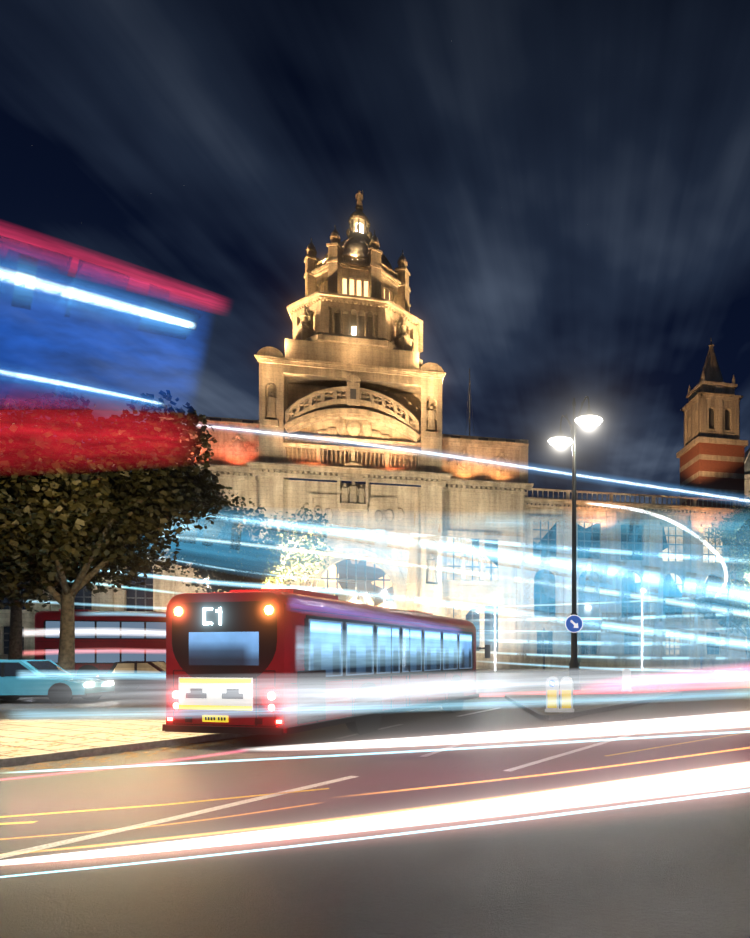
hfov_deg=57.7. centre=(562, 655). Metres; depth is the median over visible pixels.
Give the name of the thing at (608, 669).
museum pavement
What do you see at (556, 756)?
road marking
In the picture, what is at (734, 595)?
tree
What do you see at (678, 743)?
road marking line
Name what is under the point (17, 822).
yellow mark
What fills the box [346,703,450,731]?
bus tyres
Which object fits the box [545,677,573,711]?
twin bollard
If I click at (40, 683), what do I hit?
blue car
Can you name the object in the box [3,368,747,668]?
frames
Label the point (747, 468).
oratory dome
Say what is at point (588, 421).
lamp post lanterns
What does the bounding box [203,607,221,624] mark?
bus display
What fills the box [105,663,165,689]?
dark car trim
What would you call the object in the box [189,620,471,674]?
lit bus glass
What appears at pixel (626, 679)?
bollard
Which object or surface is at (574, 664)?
lamp post
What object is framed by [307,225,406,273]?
domes
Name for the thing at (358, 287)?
lit glass
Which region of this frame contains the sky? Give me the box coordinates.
[0,0,749,511]
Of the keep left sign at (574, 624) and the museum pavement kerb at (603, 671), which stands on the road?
the museum pavement kerb at (603, 671)
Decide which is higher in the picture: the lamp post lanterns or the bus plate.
the lamp post lanterns
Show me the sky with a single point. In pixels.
(562, 187)
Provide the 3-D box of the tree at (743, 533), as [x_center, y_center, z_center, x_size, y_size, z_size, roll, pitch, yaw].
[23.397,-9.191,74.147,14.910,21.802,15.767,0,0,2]
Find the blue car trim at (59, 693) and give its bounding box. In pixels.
[0,662,114,703]
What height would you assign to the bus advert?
0.580 m
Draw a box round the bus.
[166,588,475,732]
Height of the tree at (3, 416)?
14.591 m
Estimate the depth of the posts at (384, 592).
65.41 m
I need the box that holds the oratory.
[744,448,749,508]
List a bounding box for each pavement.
[0,720,212,757]
[476,668,745,671]
[508,689,677,714]
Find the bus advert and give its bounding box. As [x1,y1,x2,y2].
[179,677,252,710]
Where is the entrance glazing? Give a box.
[317,559,393,608]
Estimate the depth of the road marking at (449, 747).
11.89 m
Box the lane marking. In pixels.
[0,776,358,858]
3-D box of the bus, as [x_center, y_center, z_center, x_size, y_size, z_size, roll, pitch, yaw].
[-5.076,0.042,16.489,4.120,2.660,10.458,0,0,2]
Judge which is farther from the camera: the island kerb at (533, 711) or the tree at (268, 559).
the tree at (268, 559)
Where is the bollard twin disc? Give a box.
[548,680,555,686]
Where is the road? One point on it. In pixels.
(399, 837)
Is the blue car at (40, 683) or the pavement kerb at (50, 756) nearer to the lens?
the pavement kerb at (50, 756)
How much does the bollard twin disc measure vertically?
0.210 m
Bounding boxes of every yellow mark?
[0,788,328,817]
[0,821,36,824]
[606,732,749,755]
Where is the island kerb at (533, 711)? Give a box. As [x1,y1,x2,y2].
[505,688,681,719]
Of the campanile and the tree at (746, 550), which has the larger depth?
the campanile
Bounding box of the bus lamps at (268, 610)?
[174,605,272,615]
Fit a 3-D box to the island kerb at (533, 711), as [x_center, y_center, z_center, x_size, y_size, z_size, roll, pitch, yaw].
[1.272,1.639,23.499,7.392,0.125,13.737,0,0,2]
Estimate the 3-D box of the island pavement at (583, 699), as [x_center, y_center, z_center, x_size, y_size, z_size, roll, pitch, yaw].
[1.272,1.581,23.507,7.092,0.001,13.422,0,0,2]
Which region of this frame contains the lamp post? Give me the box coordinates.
[547,396,603,690]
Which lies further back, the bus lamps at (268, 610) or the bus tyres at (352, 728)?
the bus tyres at (352, 728)
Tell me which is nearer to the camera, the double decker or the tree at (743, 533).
the double decker
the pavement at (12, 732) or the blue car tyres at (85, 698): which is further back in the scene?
the blue car tyres at (85, 698)
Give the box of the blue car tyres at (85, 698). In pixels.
[0,696,97,700]
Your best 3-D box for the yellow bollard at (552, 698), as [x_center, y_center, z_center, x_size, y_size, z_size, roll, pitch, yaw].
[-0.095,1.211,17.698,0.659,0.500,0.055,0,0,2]
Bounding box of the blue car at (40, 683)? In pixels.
[0,659,114,694]
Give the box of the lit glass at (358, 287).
[343,278,389,299]
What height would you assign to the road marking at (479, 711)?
0.001 m
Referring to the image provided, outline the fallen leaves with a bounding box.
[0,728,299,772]
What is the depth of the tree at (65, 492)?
25.98 m
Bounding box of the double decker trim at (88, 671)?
[36,620,165,678]
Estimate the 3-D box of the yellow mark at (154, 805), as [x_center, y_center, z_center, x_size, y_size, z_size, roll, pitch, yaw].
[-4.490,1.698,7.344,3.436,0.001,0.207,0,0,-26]
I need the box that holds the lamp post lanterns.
[548,415,602,447]
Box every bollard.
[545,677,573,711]
[547,690,570,707]
[621,669,631,690]
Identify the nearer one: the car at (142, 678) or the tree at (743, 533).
the car at (142, 678)
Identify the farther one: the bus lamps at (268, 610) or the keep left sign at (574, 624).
the keep left sign at (574, 624)
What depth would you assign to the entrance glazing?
71.73 m
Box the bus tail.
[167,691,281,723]
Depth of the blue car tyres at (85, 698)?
23.94 m
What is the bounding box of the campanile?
[676,338,747,514]
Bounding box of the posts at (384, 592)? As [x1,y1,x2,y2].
[204,579,645,670]
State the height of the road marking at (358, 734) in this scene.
0.001 m
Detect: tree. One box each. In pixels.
[0,389,191,658]
[0,390,229,675]
[158,486,333,592]
[691,564,749,671]
[703,491,749,585]
[736,535,749,581]
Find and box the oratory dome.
[744,450,749,474]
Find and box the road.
[0,671,749,937]
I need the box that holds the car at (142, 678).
[97,661,165,683]
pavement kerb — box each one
[0,719,258,766]
[476,670,744,672]
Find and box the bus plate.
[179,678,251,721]
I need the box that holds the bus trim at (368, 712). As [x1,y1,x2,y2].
[162,601,489,734]
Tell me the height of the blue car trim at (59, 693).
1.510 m
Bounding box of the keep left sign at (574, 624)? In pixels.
[565,615,582,632]
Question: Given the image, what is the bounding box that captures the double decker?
[35,609,165,675]

